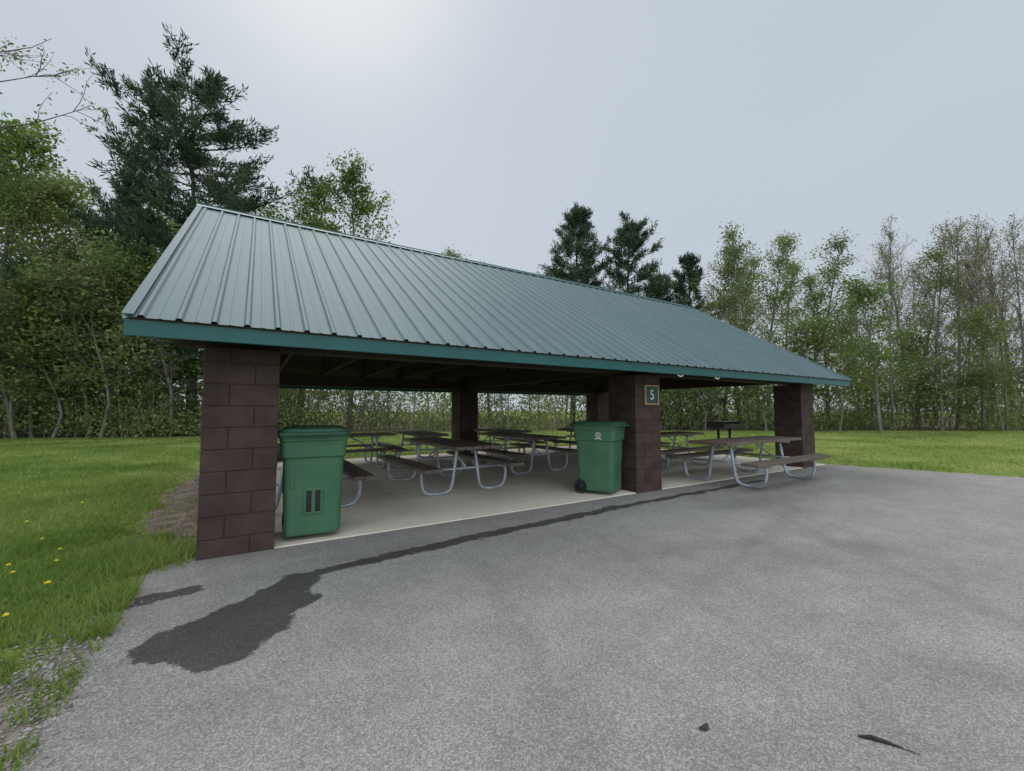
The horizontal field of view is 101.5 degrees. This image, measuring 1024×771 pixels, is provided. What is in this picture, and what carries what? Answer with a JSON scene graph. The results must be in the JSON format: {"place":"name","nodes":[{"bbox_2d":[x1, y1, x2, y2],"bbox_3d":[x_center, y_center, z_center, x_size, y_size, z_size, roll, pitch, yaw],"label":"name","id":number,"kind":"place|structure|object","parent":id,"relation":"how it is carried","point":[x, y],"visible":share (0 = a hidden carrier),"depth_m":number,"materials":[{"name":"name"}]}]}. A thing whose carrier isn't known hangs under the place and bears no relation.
{"place":"outdoors","nodes":[
{"label":"outdoors","id":0,"kind":"place"},
{"bbox_2d":[0,411,1023,770],"bbox_3d":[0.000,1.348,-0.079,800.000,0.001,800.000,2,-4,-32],"label":"lawn","id":1,"kind":"structure","parent":0,"point":[136,525],"depth_m":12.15,"materials":[{"name":"green plant"}]},
{"bbox_2d":[0,261,63,384],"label":"sapling","id":2,"kind":"object","parent":1,"relation":"on","point":[14,289],"visible":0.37,"depth_m":19.33,"materials":[{"name":"green plant"}]},
{"bbox_2d":[0,614,119,770],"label":"gravel strip","id":3,"kind":"object","parent":1,"relation":"on","point":[10,735],"visible":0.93,"depth_m":1.93,"materials":[{"name":"grey gravel"}]},
{"bbox_2d":[0,37,121,156],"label":"overhanging tree","id":4,"kind":"object","parent":1,"relation":"on","point":[15,58],"visible":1,"depth_m":7.88,"materials":[{"name":"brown plant"}]},
{"bbox_2d":[0,470,199,770],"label":"gravel","id":5,"kind":"structure","parent":1,"relation":"on","point":[50,665],"depth_m":2.07,"materials":[{"name":"grey gravel"}]},
{"bbox_2d":[137,475,198,556],"bbox_3d":[-5.540,1.775,7.292,0.857,0.001,8.792,2,-4,-32],"label":"dirt strip","id":6,"kind":"object","parent":1,"relation":"on","point":[187,530],"visible":0.26,"depth_m":5.39,"materials":[{"name":"brown soil"}]},
{"bbox_2d":[0,221,339,437],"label":"undergrowth","id":7,"kind":"object","parent":1,"relation":"on","point":[151,410],"depth_m":21.37,"materials":[{"name":"green plant"}]},
{"bbox_2d":[706,421,740,445],"bbox_3d":[7.606,1.752,14.951,1.315,0.950,0.647,3,-4,-38],"label":"charcoal grill","id":8,"kind":"object","parent":1,"relation":"on","point":[719,425],"visible":0.98,"depth_m":14.70,"materials":[{"name":"metal"}]},
{"bbox_2d":[722,384,773,430],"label":"sapling","id":9,"kind":"object","parent":1,"relation":"on","point":[759,407],"visible":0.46,"depth_m":27.19,"materials":[{"name":"green plant"}]},
{"bbox_2d":[821,270,941,433],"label":"young tree","id":10,"kind":"object","parent":1,"relation":"on","point":[860,297],"visible":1,"depth_m":23.95,"materials":[{"name":"green plant"}]},
{"bbox_2d":[949,303,1023,430],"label":"sapling","id":11,"kind":"object","parent":1,"relation":"on","point":[991,335],"visible":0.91,"depth_m":26.91,"materials":[{"name":"green plant"}]},
{"bbox_2d":[0,418,1023,440],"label":"forest floor","id":12,"kind":"structure","parent":0,"point":[962,428],"depth_m":28.86,"materials":[{"name":"green plant"}]},
{"bbox_2d":[0,153,43,363],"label":"leafy tree","id":13,"kind":"object","parent":12,"relation":"on","point":[6,219],"visible":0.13,"depth_m":22.16,"materials":[{"name":"green plant"}]},
{"bbox_2d":[0,313,54,437],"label":"sapling","id":14,"kind":"object","parent":12,"relation":"on","point":[25,373],"visible":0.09,"depth_m":20.21,"materials":[{"name":"green plant"}]},
{"bbox_2d":[0,284,83,438],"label":"tree","id":15,"kind":"object","parent":12,"relation":"on","point":[7,401],"visible":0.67,"depth_m":19.03,"materials":[{"name":"green plant"}]},
{"bbox_2d":[0,146,84,402],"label":"woodland tree","id":16,"kind":"object","parent":12,"relation":"on","point":[21,211],"visible":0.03,"depth_m":29.70,"materials":[{"name":"green plant"}]},
{"bbox_2d":[0,266,88,437],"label":"sapling","id":17,"kind":"object","parent":12,"relation":"on","point":[32,326],"visible":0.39,"depth_m":19.36,"materials":[{"name":"green plant"}]},
{"bbox_2d":[0,104,105,436],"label":"leafy tree","id":18,"kind":"object","parent":12,"relation":"on","point":[19,144],"visible":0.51,"depth_m":22.05,"materials":[{"name":"green plant"}]},
{"bbox_2d":[0,153,108,426],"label":"woodland tree","id":19,"kind":"object","parent":12,"relation":"on","point":[80,202],"visible":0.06,"depth_m":31.50,"materials":[{"name":"green plant"}]},
{"bbox_2d":[0,253,119,437],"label":"leafy tree","id":20,"kind":"object","parent":12,"relation":"on","point":[23,393],"visible":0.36,"depth_m":19.61,"materials":[{"name":"green plant"}]},
{"bbox_2d":[0,153,135,434],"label":"leafy tree","id":21,"kind":"object","parent":12,"relation":"on","point":[53,188],"visible":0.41,"depth_m":21.90,"materials":[{"name":"green plant"}]},
{"bbox_2d":[14,287,122,435],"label":"sapling","id":22,"kind":"object","parent":12,"relation":"on","point":[73,343],"visible":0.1,"depth_m":21.53,"materials":[{"name":"green plant"}]},
{"bbox_2d":[0,319,149,438],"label":"sapling","id":23,"kind":"object","parent":12,"relation":"on","point":[57,400],"visible":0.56,"depth_m":19.66,"materials":[{"name":"green plant"}]},
{"bbox_2d":[23,256,131,437],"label":"leafy tree","id":24,"kind":"object","parent":12,"relation":"on","point":[78,354],"visible":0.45,"depth_m":20.01,"materials":[{"name":"green plant"}]},
{"bbox_2d":[8,177,180,425],"bbox_3d":[-25.849,-5.438,28.357,10.894,16.978,11.568,-2,-4,33],"label":"leafy tree","id":25,"kind":"object","parent":12,"relation":"on","point":[123,196],"visible":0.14,"depth_m":27.38,"materials":[{"name":"green plant"}]},
{"bbox_2d":[3,224,204,418],"bbox_3d":[-20.352,-2.764,22.807,9.852,10.999,8.535,2,-4,-32],"label":"leafy tree","id":26,"kind":"object","parent":12,"relation":"on","point":[142,259],"visible":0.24,"depth_m":21.48,"materials":[{"name":"green plant"}]},
{"bbox_2d":[28,259,190,437],"bbox_3d":[-19.440,-1.730,20.629,5.854,8.689,3.792,2,-4,-27],"label":"sapling","id":27,"kind":"object","parent":12,"relation":"on","point":[84,305],"visible":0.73,"depth_m":20.07,"materials":[{"name":"green plant"}]},
{"bbox_2d":[15,242,204,435],"bbox_3d":[-20.233,-2.292,21.282,6.245,9.878,6.081,0,-3,6],"label":"leafy tree","id":28,"kind":"object","parent":12,"relation":"on","point":[120,267],"visible":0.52,"depth_m":20.97,"materials":[{"name":"green plant"}]},
{"bbox_2d":[73,317,204,435],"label":"sapling","id":29,"kind":"object","parent":12,"relation":"on","point":[169,384],"visible":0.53,"depth_m":21.16,"materials":[{"name":"green plant"}]},
{"bbox_2d":[128,206,199,405],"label":"woodland tree","id":30,"kind":"object","parent":12,"relation":"on","point":[176,230],"visible":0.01,"depth_m":32.28,"materials":[{"name":"green plant"}]},
{"bbox_2d":[0,22,337,419],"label":"pine tree","id":31,"kind":"object","parent":12,"relation":"on","point":[209,91],"visible":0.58,"depth_m":23.42,"materials":[{"name":"green plant"}]},
{"bbox_2d":[124,197,293,395],"bbox_3d":[-18.105,-4.552,27.247,10.894,15.076,9.265,2,-4,-32],"label":"leafy tree","id":32,"kind":"object","parent":12,"relation":"on","point":[269,215],"visible":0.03,"depth_m":26.71,"materials":[{"name":"green plant"}]},
{"bbox_2d":[240,168,349,425],"bbox_3d":[-14.406,-6.023,28.408,8.855,18.171,8.795,-1,-4,22],"label":"maple tree","id":33,"kind":"object","parent":12,"relation":"on","point":[318,196],"visible":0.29,"depth_m":28.52,"materials":[{"name":"green plant"}]},
{"bbox_2d":[303,389,344,424],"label":"sapling","id":34,"kind":"object","parent":12,"relation":"on","point":[319,398],"visible":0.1,"depth_m":26.47,"materials":[{"name":"green plant"}]},
{"bbox_2d":[284,147,399,430],"bbox_3d":[-10.455,-6.078,27.468,8.376,18.171,8.433,-1,-4,24],"label":"maple tree","id":35,"kind":"object","parent":12,"relation":"on","point":[350,177],"visible":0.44,"depth_m":26.73,"materials":[{"name":"green plant"}]},
{"bbox_2d":[393,391,437,429],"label":"sapling","id":36,"kind":"object","parent":12,"relation":"on","point":[413,394],"visible":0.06,"depth_m":25.65,"materials":[{"name":"green plant"}]},
{"bbox_2d":[482,394,519,427],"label":"sapling","id":37,"kind":"object","parent":12,"relation":"on","point":[501,398],"visible":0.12,"depth_m":29.14,"materials":[{"name":"green plant"}]},
{"bbox_2d":[0,252,1023,437],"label":"undergrowth","id":38,"kind":"object","parent":12,"relation":"on","point":[197,431],"depth_m":27.67,"materials":[{"name":"green plant"}]},
{"bbox_2d":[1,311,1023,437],"bbox_3d":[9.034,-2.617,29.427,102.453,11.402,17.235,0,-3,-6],"label":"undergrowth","id":39,"kind":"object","parent":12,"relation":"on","point":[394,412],"depth_m":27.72,"materials":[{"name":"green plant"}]},
{"bbox_2d":[14,225,1023,419],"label":"distant wood","id":40,"kind":"object","parent":12,"relation":"on","point":[542,413],"visible":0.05,"depth_m":48.76,"materials":[{"name":"green plant"}]},
{"bbox_2d":[514,394,547,429],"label":"sapling","id":41,"kind":"object","parent":12,"relation":"on","point":[522,397],"visible":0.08,"depth_m":27.55,"materials":[{"name":"green plant"}]},
{"bbox_2d":[537,202,619,424],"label":"pine tree","id":42,"kind":"object","parent":12,"relation":"on","point":[574,217],"visible":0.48,"depth_m":36.36,"materials":[{"name":"green plant"}]},
{"bbox_2d":[588,211,695,304],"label":"pine tree","id":43,"kind":"object","parent":12,"relation":"on","point":[631,240],"visible":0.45,"depth_m":35.16,"materials":[{"name":"green plant"}]},
{"bbox_2d":[644,272,675,410],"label":"conifer","id":44,"kind":"object","parent":12,"relation":"on","point":[668,298],"visible":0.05,"depth_m":36.84,"materials":[{"name":"green plant"}]},
{"bbox_2d":[670,250,728,420],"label":"conifer","id":45,"kind":"object","parent":12,"relation":"on","point":[688,262],"visible":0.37,"depth_m":36.14,"materials":[{"name":"green plant"}]},
{"bbox_2d":[682,387,739,430],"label":"sapling","id":46,"kind":"object","parent":12,"relation":"on","point":[698,403],"visible":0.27,"depth_m":27.57,"materials":[{"name":"green plant"}]},
{"bbox_2d":[696,387,726,429],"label":"sapling","id":47,"kind":"object","parent":12,"relation":"on","point":[714,388],"visible":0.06,"depth_m":28.09,"materials":[{"name":"green plant"}]},
{"bbox_2d":[691,242,750,416],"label":"spring tree","id":48,"kind":"object","parent":12,"relation":"on","point":[716,290],"visible":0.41,"depth_m":32.46,"materials":[{"name":"green plant"}]},
{"bbox_2d":[700,219,776,420],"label":"spring tree","id":49,"kind":"object","parent":12,"relation":"on","point":[737,246],"visible":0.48,"depth_m":31.47,"materials":[{"name":"green plant"}]},
{"bbox_2d":[706,248,772,414],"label":"spring tree","id":50,"kind":"object","parent":12,"relation":"on","point":[755,268],"visible":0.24,"depth_m":38.16,"materials":[{"name":"green plant"}]},
{"bbox_2d":[722,385,772,429],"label":"sapling","id":51,"kind":"object","parent":12,"relation":"on","point":[747,398],"visible":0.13,"depth_m":28.93,"materials":[{"name":"green plant"}]},
{"bbox_2d":[723,265,796,425],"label":"spring tree","id":52,"kind":"object","parent":12,"relation":"on","point":[747,317],"visible":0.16,"depth_m":37.45,"materials":[{"name":"green plant"}]},
{"bbox_2d":[737,229,810,427],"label":"spring tree","id":53,"kind":"object","parent":12,"relation":"on","point":[782,243],"visible":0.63,"depth_m":32.06,"materials":[{"name":"green plant"}]},
{"bbox_2d":[759,257,825,388],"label":"spring tree","id":54,"kind":"object","parent":12,"relation":"on","point":[793,278],"visible":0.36,"depth_m":39.20,"materials":[{"name":"green plant"}]},
{"bbox_2d":[769,313,851,398],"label":"sapling","id":55,"kind":"object","parent":12,"relation":"on","point":[801,333],"visible":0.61,"depth_m":27.81,"materials":[{"name":"green plant"}]},
{"bbox_2d":[776,227,864,400],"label":"spring tree","id":56,"kind":"object","parent":12,"relation":"on","point":[835,246],"visible":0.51,"depth_m":31.03,"materials":[{"name":"green plant"}]},
{"bbox_2d":[788,269,872,427],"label":"spring tree","id":57,"kind":"object","parent":12,"relation":"on","point":[806,282],"visible":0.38,"depth_m":30.42,"materials":[{"name":"green plant"}]},
{"bbox_2d":[796,313,900,430],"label":"sapling","id":58,"kind":"object","parent":12,"relation":"on","point":[838,390],"visible":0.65,"depth_m":27.39,"materials":[{"name":"green plant"}]},
{"bbox_2d":[820,321,896,427],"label":"sapling","id":59,"kind":"object","parent":12,"relation":"on","point":[854,361],"visible":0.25,"depth_m":30.25,"materials":[{"name":"green plant"}]},
{"bbox_2d":[831,305,885,421],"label":"spring tree","id":60,"kind":"object","parent":12,"relation":"on","point":[856,364],"visible":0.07,"depth_m":37.69,"materials":[{"name":"green plant"}]},
{"bbox_2d":[833,281,886,419],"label":"bare tree","id":61,"kind":"object","parent":12,"relation":"on","point":[858,329],"visible":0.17,"depth_m":33.76,"materials":[{"name":"green plant"}]},
{"bbox_2d":[846,264,893,415],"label":"bare tree","id":62,"kind":"object","parent":12,"relation":"on","point":[872,312],"visible":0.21,"depth_m":36.47,"materials":[{"name":"green plant"}]},
{"bbox_2d":[853,375,914,422],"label":"sapling","id":63,"kind":"object","parent":12,"relation":"on","point":[879,395],"visible":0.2,"depth_m":31.55,"materials":[{"name":"green plant"}]},
{"bbox_2d":[853,214,934,429],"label":"bare tree","id":64,"kind":"object","parent":12,"relation":"on","point":[889,234],"visible":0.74,"depth_m":27.86,"materials":[{"name":"green plant"}]},
{"bbox_2d":[845,324,944,428],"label":"sapling","id":65,"kind":"object","parent":12,"relation":"on","point":[905,347],"visible":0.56,"depth_m":28.75,"materials":[{"name":"green plant"}]},
{"bbox_2d":[865,238,929,426],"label":"bare tree","id":66,"kind":"object","parent":12,"relation":"on","point":[893,296],"visible":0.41,"depth_m":32.91,"materials":[{"name":"grey plant"}]},
{"bbox_2d":[867,240,942,428],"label":"bare tree","id":67,"kind":"object","parent":12,"relation":"on","point":[897,308],"visible":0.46,"depth_m":30.26,"materials":[{"name":"grey plant"}]},
{"bbox_2d":[881,265,938,424],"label":"bare tree","id":68,"kind":"object","parent":12,"relation":"on","point":[913,289],"visible":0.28,"depth_m":38.54,"materials":[{"name":"green plant"}]},
{"bbox_2d":[884,377,955,427],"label":"sapling","id":69,"kind":"object","parent":12,"relation":"on","point":[922,389],"visible":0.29,"depth_m":30.04,"materials":[{"name":"green plant"}]},
{"bbox_2d":[868,240,996,426],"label":"spring tree","id":70,"kind":"object","parent":12,"relation":"on","point":[938,256],"visible":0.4,"depth_m":31.17,"materials":[{"name":"green plant"}]},
{"bbox_2d":[892,255,972,430],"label":"bare tree","id":71,"kind":"object","parent":12,"relation":"on","point":[938,345],"visible":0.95,"depth_m":27.52,"materials":[{"name":"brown plant"}]},
{"bbox_2d":[904,218,967,425],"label":"bare tree","id":72,"kind":"object","parent":12,"relation":"on","point":[943,237],"visible":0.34,"depth_m":31.89,"materials":[{"name":"green plant"}]},
{"bbox_2d":[888,365,1009,429],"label":"sapling","id":73,"kind":"object","parent":12,"relation":"on","point":[978,372],"visible":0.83,"depth_m":27.24,"materials":[{"name":"green plant"}]},
{"bbox_2d":[904,357,998,428],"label":"sapling","id":74,"kind":"object","parent":12,"relation":"on","point":[948,365],"visible":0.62,"depth_m":27.91,"materials":[{"name":"green plant"}]},
{"bbox_2d":[901,210,1013,428],"bbox_3d":[32.721,-5.081,30.433,5.745,16.535,5.196,1,-4,-22],"label":"bare tree","id":75,"kind":"object","parent":12,"relation":"on","point":[957,315],"visible":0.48,"depth_m":30.68,"materials":[{"name":"brown plant"}]},
{"bbox_2d":[941,233,997,426],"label":"bare tree","id":76,"kind":"object","parent":12,"relation":"on","point":[970,308],"visible":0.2,"depth_m":33.06,"materials":[{"name":"brown plant"}]},
{"bbox_2d":[918,215,1023,429],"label":"bare tree","id":77,"kind":"object","parent":12,"relation":"on","point":[971,276],"visible":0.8,"depth_m":27.92,"materials":[{"name":"brown plant"}]},
{"bbox_2d":[935,273,1021,426],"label":"spring tree","id":78,"kind":"object","parent":12,"relation":"on","point":[993,404],"visible":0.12,"depth_m":33.23,"materials":[{"name":"green plant"}]},
{"bbox_2d":[946,360,1017,428],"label":"sapling","id":79,"kind":"object","parent":12,"relation":"on","point":[991,394],"visible":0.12,"depth_m":28.83,"materials":[{"name":"green plant"}]},
{"bbox_2d":[945,210,1021,426],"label":"bare tree","id":80,"kind":"object","parent":12,"relation":"on","point":[972,236],"visible":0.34,"depth_m":31.99,"materials":[{"name":"brown plant"}]},
{"bbox_2d":[949,237,1023,427],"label":"bare tree","id":81,"kind":"object","parent":12,"relation":"on","point":[1006,343],"visible":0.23,"depth_m":32.03,"materials":[{"name":"brown plant"}]},
{"bbox_2d":[954,218,1023,429],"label":"bare tree","id":82,"kind":"object","parent":12,"relation":"on","point":[999,307],"visible":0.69,"depth_m":28.64,"materials":[{"name":"brown plant"}]},
{"bbox_2d":[975,245,1023,358],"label":"bare tree","id":83,"kind":"object","parent":12,"relation":"on","point":[1022,282],"visible":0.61,"depth_m":29.29,"materials":[{"name":"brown plant"}]},
{"bbox_2d":[978,258,1023,415],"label":"bare tree","id":84,"kind":"object","parent":12,"relation":"on","point":[1006,307],"visible":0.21,"depth_m":38.47,"materials":[{"name":"brown plant"}]},
{"bbox_2d":[979,207,1023,429],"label":"bare tree","id":85,"kind":"object","parent":12,"relation":"on","point":[1017,279],"visible":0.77,"depth_m":29.06,"materials":[{"name":"brown plant"}]},
{"bbox_2d":[985,365,1023,423],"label":"sapling","id":86,"kind":"object","parent":12,"relation":"on","point":[1020,391],"visible":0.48,"depth_m":31.30,"materials":[{"name":"green plant"}]},
{"bbox_2d":[0,0,1023,411],"label":"sky","id":87,"kind":"structure","parent":0,"point":[484,121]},
{"bbox_2d":[6,464,1023,770],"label":"parking lot","id":88,"kind":"structure","parent":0,"point":[824,616],"depth_m":2.41,"materials":[{"name":"grey asphalt"}]},
{"bbox_2d":[665,436,830,487],"bbox_3d":[4.587,1.425,8.113,2.733,0.773,1.745,2,-4,-33],"label":"picnic table","id":89,"kind":"object","parent":88,"relation":"on","point":[736,442],"visible":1,"depth_m":7.88,"materials":[{"name":"brown wood"}]},
{"bbox_2d":[857,734,919,754],"bbox_3d":[1.510,1.437,1.683,0.192,0.016,0.024,-2,-4,28],"label":"fallen twig","id":90,"kind":"object","parent":88,"relation":"on","point":[873,738],"visible":1,"depth_m":1.69,"materials":[{"name":"brown wood"}]},
{"bbox_2d":[274,446,824,548],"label":"floor","id":91,"kind":"structure","parent":0,"point":[385,503],"depth_m":6.93,"materials":[{"name":"concrete"}]},
{"bbox_2d":[278,425,349,536],"bbox_3d":[-2.191,1.024,4.601,0.684,1.152,0.948,2,-4,-27],"label":"rubbish cart","id":92,"kind":"object","parent":91,"relation":"on","point":[312,456],"visible":1,"depth_m":4.30,"materials":[{"name":"green plastic"}]},
{"bbox_2d":[275,443,375,510],"bbox_3d":[-3.199,1.309,6.129,1.745,0.773,2.440,2,-4,-32],"label":"picnic table","id":93,"kind":"object","parent":91,"relation":"on","point":[351,471],"visible":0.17,"depth_m":5.74,"materials":[{"name":"brown wood"}]},
{"bbox_2d":[346,432,399,467],"bbox_3d":[-3.987,1.514,9.638,2.440,0.773,1.745,2,-4,-35],"label":"picnic table","id":94,"kind":"object","parent":91,"relation":"on","point":[372,449],"visible":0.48,"depth_m":9.87,"materials":[{"name":"brown wood"}]},
{"bbox_2d":[373,430,457,467],"bbox_3d":[-2.401,1.576,10.684,1.745,0.773,2.440,2,-4,-29],"label":"picnic table","id":95,"kind":"object","parent":91,"relation":"on","point":[418,433],"visible":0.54,"depth_m":10.15,"materials":[{"name":"brown wood"}]},
{"bbox_2d":[377,437,523,495],"bbox_3d":[-1.198,1.389,7.491,1.745,0.773,2.440,2,-4,-34],"label":"picnic table","id":96,"kind":"object","parent":91,"relation":"on","point":[452,446],"visible":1,"depth_m":7.06,"materials":[{"name":"brown wood"}]},
{"bbox_2d":[121,203,852,560],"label":"picnic pavilion","id":97,"kind":"structure","parent":91,"relation":"on","point":[261,311],"depth_m":5.91,"materials":[{"name":"paint"}]},
{"bbox_2d":[644,385,658,404],"bbox_3d":[2.341,0.160,7.005,0.334,0.324,0.030,2,-4,-32],"label":"number sign","id":98,"kind":"object","parent":97,"relation":"attached to","point":[651,394],"visible":1,"depth_m":6.99,"materials":[{"name":"teal metal"}]},
{"bbox_2d":[456,428,544,457],"bbox_3d":[-0.427,1.661,12.146,1.745,0.773,2.440,2,-4,-32],"label":"picnic table","id":99,"kind":"object","parent":91,"relation":"on","point":[518,440],"visible":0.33,"depth_m":11.79,"materials":[{"name":"brown wood"}]},
{"bbox_2d":[469,432,576,474],"bbox_3d":[0.147,1.514,9.621,1.745,0.773,2.440,2,-4,-35],"label":"picnic table","id":100,"kind":"object","parent":91,"relation":"on","point":[527,438],"visible":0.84,"depth_m":9.22,"materials":[{"name":"brown wood"}]},
{"bbox_2d":[544,428,576,455],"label":"picnic table","id":101,"kind":"object","parent":91,"relation":"on","point":[570,442],"visible":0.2,"depth_m":12.17,"materials":[{"name":"brown wood"}]},
{"bbox_2d":[567,420,629,492],"bbox_3d":[1.430,1.155,6.852,0.931,1.152,0.671,-2,-4,31],"label":"rubbish cart","id":102,"kind":"object","parent":91,"relation":"on","point":[599,450],"visible":1,"depth_m":6.60,"materials":[{"name":"green plastic"}]},
{"bbox_2d":[660,431,723,470],"bbox_3d":[3.587,1.539,10.056,2.440,0.773,1.745,2,-4,-34],"label":"picnic table","id":103,"kind":"object","parent":91,"relation":"on","point":[688,449],"visible":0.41,"depth_m":9.96,"materials":[{"name":"brown wood"}]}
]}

